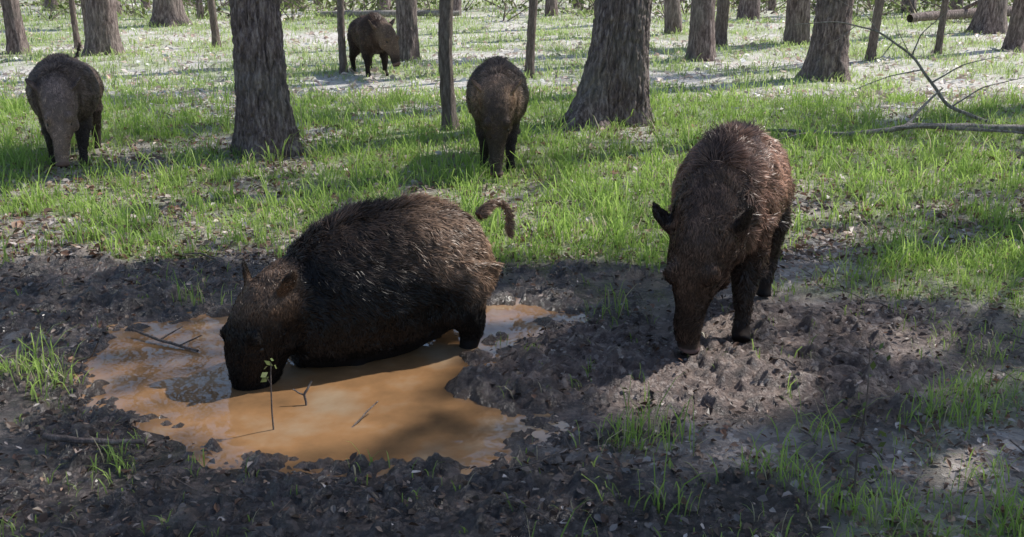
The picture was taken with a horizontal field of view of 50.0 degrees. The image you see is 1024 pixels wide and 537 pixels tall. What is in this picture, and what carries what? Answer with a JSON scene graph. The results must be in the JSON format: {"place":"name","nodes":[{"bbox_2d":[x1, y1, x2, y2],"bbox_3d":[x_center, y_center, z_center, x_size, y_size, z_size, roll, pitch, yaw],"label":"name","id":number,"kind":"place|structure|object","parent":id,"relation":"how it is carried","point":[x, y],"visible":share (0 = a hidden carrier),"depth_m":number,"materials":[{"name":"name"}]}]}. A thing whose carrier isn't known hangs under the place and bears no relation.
{"place":"outdoors","nodes":[
{"label":"outdoors","id":0,"kind":"place"},
{"bbox_2d":[0,0,1023,536],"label":"ground","id":1,"kind":"structure","parent":0,"point":[472,380],"depth_m":4.94,"materials":[{"name":"soil"}]},
{"bbox_2d":[0,0,31,54],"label":"oak tree","id":2,"kind":"object","parent":1,"relation":"on","point":[16,38],"visible":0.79,"depth_m":17.93,"materials":[{"name":"brown plant"}]},
{"bbox_2d":[24,40,104,167],"bbox_3d":[-3.829,-1.402,9.461,0.598,1.001,1.554,-4,17,-12],"label":"wild boar","id":3,"kind":"object","parent":1,"relation":"on","point":[64,92],"visible":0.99,"depth_m":9.01,"materials":[{"name":"fur"}]},
{"bbox_2d":[69,0,81,49],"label":"sapling tree","id":4,"kind":"object","parent":1,"relation":"on","point":[74,23],"visible":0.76,"depth_m":18.57,"materials":[{"name":"brown plant"}]},
{"bbox_2d":[80,342,98,361],"bbox_3d":[-1.929,0.381,5.017,0.195,0.146,0.010,15,23,40],"label":"stick","id":5,"kind":"object","parent":1,"relation":"on","point":[91,354],"visible":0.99,"depth_m":5.00,"materials":[{"name":"wood"}]},
{"bbox_2d":[42,433,143,444],"bbox_3d":[-1.603,0.651,4.177,0.408,0.039,0.064,2,17,7],"label":"stick","id":6,"kind":"object","parent":1,"relation":"on","point":[60,438],"visible":0.98,"depth_m":4.16,"materials":[{"name":"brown wood"}]},
{"bbox_2d":[82,0,124,55],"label":"oak tree","id":7,"kind":"object","parent":1,"relation":"on","point":[102,29],"visible":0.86,"depth_m":17.08,"materials":[{"name":"brown plant"}]},
{"bbox_2d":[148,0,191,26],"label":"oak tree","id":8,"kind":"object","parent":1,"relation":"on","point":[167,13],"visible":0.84,"depth_m":23.07,"materials":[{"name":"brown plant"}]},
{"bbox_2d":[207,0,222,47],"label":"sapling tree","id":9,"kind":"object","parent":1,"relation":"on","point":[214,27],"visible":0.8,"depth_m":18.94,"materials":[{"name":"brown plant"}]},
{"bbox_2d":[229,0,306,160],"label":"oak tree","id":10,"kind":"object","parent":1,"relation":"on","point":[263,111],"visible":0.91,"depth_m":9.57,"materials":[{"name":"brown plant"}]},
{"bbox_2d":[261,358,276,429],"bbox_3d":[-0.969,0.541,4.401,0.065,0.393,0.037,-7,18,-21],"label":"seedling plant","id":11,"kind":"object","parent":1,"relation":"on","point":[264,377],"visible":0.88,"depth_m":4.37,"materials":[{"name":"green plant"}]},
{"bbox_2d":[73,297,587,477],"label":"water puddle","id":12,"kind":"object","parent":1,"relation":"on","point":[417,410],"visible":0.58,"depth_m":4.70,"materials":[{"name":"brown liquid"}]},
{"bbox_2d":[132,326,201,351],"bbox_3d":[-1.671,0.324,5.376,0.440,0.068,0.110,9,19,27],"label":"floating stick","id":13,"kind":"object","parent":12,"relation":"on","point":[163,341],"visible":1,"depth_m":5.34,"materials":[{"name":"wood"}]},
{"bbox_2d":[292,381,312,405],"bbox_3d":[-0.885,0.542,4.655,0.087,0.124,0.041,-4,18,-14],"label":"floating stick","id":14,"kind":"object","parent":12,"relation":"on","point":[305,392],"visible":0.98,"depth_m":4.66,"materials":[{"name":"wood"}]},
{"bbox_2d":[351,401,377,427],"bbox_3d":[-0.619,0.617,4.496,0.010,0.076,0.235,10,20,29],"label":"floating stick","id":15,"kind":"object","parent":12,"relation":"on","point":[364,414],"visible":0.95,"depth_m":4.51,"materials":[{"name":"wood"}]},
{"bbox_2d":[337,0,347,73],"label":"sapling tree","id":16,"kind":"object","parent":1,"relation":"on","point":[341,37],"visible":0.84,"depth_m":15.29,"materials":[{"name":"brown plant"}]},
{"bbox_2d":[219,188,515,390],"bbox_3d":[-0.630,0.087,5.170,1.539,0.918,0.584,-9,19,-26],"label":"wild boar","id":17,"kind":"object","parent":1,"relation":"on","point":[363,282],"visible":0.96,"depth_m":4.94,"materials":[{"name":"fur"}]},
{"bbox_2d":[346,11,400,76],"bbox_3d":[-1.944,-3.122,15.245,0.478,0.913,1.485,-8,19,-25],"label":"wild boar","id":18,"kind":"object","parent":1,"relation":"on","point":[369,35],"visible":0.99,"depth_m":14.93,"materials":[{"name":"fur"}]},
{"bbox_2d":[316,10,459,16],"bbox_3d":[-2.884,-5.788,24.962,3.365,0.213,0.595,2,17,7],"label":"fallen log","id":19,"kind":"object","parent":1,"relation":"on","point":[385,13],"visible":0.63,"depth_m":24.85,"materials":[{"name":"brown wood"}]},
{"bbox_2d":[395,0,420,61],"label":"oak tree","id":20,"kind":"object","parent":1,"relation":"on","point":[407,26],"visible":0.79,"depth_m":16.83,"materials":[{"name":"brown plant"}]},
{"bbox_2d":[438,0,460,130],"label":"sapling tree","id":21,"kind":"object","parent":1,"relation":"on","point":[445,61],"visible":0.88,"depth_m":10.88,"materials":[{"name":"brown plant"}]},
{"bbox_2d":[465,55,528,177],"bbox_3d":[-0.120,-1.348,9.325,0.544,0.974,1.508,0,17,0],"label":"wild boar","id":22,"kind":"object","parent":1,"relation":"on","point":[497,95],"visible":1,"depth_m":8.78,"materials":[{"name":"fur"}]},
{"bbox_2d":[44,0,963,35],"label":"distant trees","id":23,"kind":"object","parent":1,"relation":"on","point":[748,9],"visible":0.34,"depth_m":25.01,"materials":[{"name":"brown plant"}]},
{"bbox_2d":[0,0,1013,22],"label":"undergrowth","id":24,"kind":"object","parent":1,"relation":"on","point":[291,3],"visible":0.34,"depth_m":26.14,"materials":[{"name":"green plant"}]},
{"bbox_2d":[0,0,1023,536],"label":"grass","id":25,"kind":"structure","parent":1,"relation":"on","point":[904,256],"depth_m":8.94,"materials":[{"name":"green plant"}]},
{"bbox_2d":[0,176,1023,536],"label":"twigs","id":26,"kind":"object","parent":1,"relation":"on","point":[576,360],"visible":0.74,"depth_m":4.88,"materials":[{"name":"brown wood"}]},
{"bbox_2d":[0,0,1023,536],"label":"leaf litter","id":27,"kind":"object","parent":1,"relation":"on","point":[602,518],"visible":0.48,"depth_m":6.72,"materials":[{"name":"brown plant"}]},
{"bbox_2d":[524,0,537,77],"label":"sapling tree","id":28,"kind":"object","parent":1,"relation":"on","point":[530,43],"visible":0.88,"depth_m":14.90,"materials":[{"name":"brown plant"}]},
{"bbox_2d":[559,0,653,130],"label":"oak tree","id":29,"kind":"object","parent":1,"relation":"on","point":[615,80],"visible":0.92,"depth_m":11.10,"materials":[{"name":"brown plant"}]},
{"bbox_2d":[685,0,716,61],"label":"oak tree","id":30,"kind":"object","parent":1,"relation":"on","point":[701,38],"visible":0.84,"depth_m":16.93,"materials":[{"name":"brown plant"}]},
{"bbox_2d":[715,0,729,46],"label":"sapling tree","id":31,"kind":"object","parent":1,"relation":"on","point":[721,20],"visible":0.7,"depth_m":19.00,"materials":[{"name":"brown plant"}]},
{"bbox_2d":[651,118,798,355],"bbox_3d":[1.092,-0.249,5.504,0.563,1.092,1.579,6,18,20],"label":"wild boar","id":32,"kind":"object","parent":1,"relation":"on","point":[725,221],"visible":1,"depth_m":4.99,"materials":[{"name":"fur"}]},
{"bbox_2d":[782,0,810,44],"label":"oak tree","id":33,"kind":"object","parent":1,"relation":"on","point":[797,11],"visible":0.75,"depth_m":19.41,"materials":[{"name":"brown plant"}]},
{"bbox_2d":[795,0,853,81],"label":"oak tree","id":34,"kind":"object","parent":1,"relation":"on","point":[831,59],"visible":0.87,"depth_m":14.66,"materials":[{"name":"brown plant"}]},
{"bbox_2d":[838,337,890,506],"bbox_3d":[1.174,0.539,3.674,0.148,0.660,0.155,0,17,0],"label":"seedling plant","id":35,"kind":"object","parent":1,"relation":"on","point":[846,420],"visible":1,"depth_m":3.67,"materials":[{"name":"green plant"}]},
{"bbox_2d":[864,0,884,60],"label":"sapling tree","id":36,"kind":"object","parent":1,"relation":"on","point":[873,35],"visible":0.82,"depth_m":16.63,"materials":[{"name":"brown plant"}]},
{"bbox_2d":[766,88,1023,138],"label":"fallen branch","id":37,"kind":"object","parent":1,"relation":"on","point":[1001,128],"visible":0.81,"depth_m":10.54,"materials":[{"name":"brown wood"}]},
{"bbox_2d":[795,0,1023,123],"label":"dead branch","id":38,"kind":"object","parent":1,"relation":"on","point":[943,100],"visible":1,"depth_m":11.25,"materials":[{"name":"brown wood"}]},
{"bbox_2d":[933,0,948,54],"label":"sapling tree","id":39,"kind":"object","parent":1,"relation":"on","point":[941,29],"visible":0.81,"depth_m":17.70,"materials":[{"name":"brown plant"}]},
{"bbox_2d":[906,0,1011,22],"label":"fallen log","id":40,"kind":"object","parent":1,"relation":"on","point":[966,12],"visible":0.59,"depth_m":24.02,"materials":[{"name":"brown wood"}]},
{"bbox_2d":[966,0,1007,33],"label":"oak tree","id":41,"kind":"object","parent":1,"relation":"on","point":[989,16],"visible":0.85,"depth_m":21.55,"materials":[{"name":"brown plant"}]},
{"bbox_2d":[1000,0,1023,52],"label":"oak tree","id":42,"kind":"object","parent":1,"relation":"on","point":[1014,39],"visible":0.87,"depth_m":18.09,"materials":[{"name":"brown plant"}]}
]}

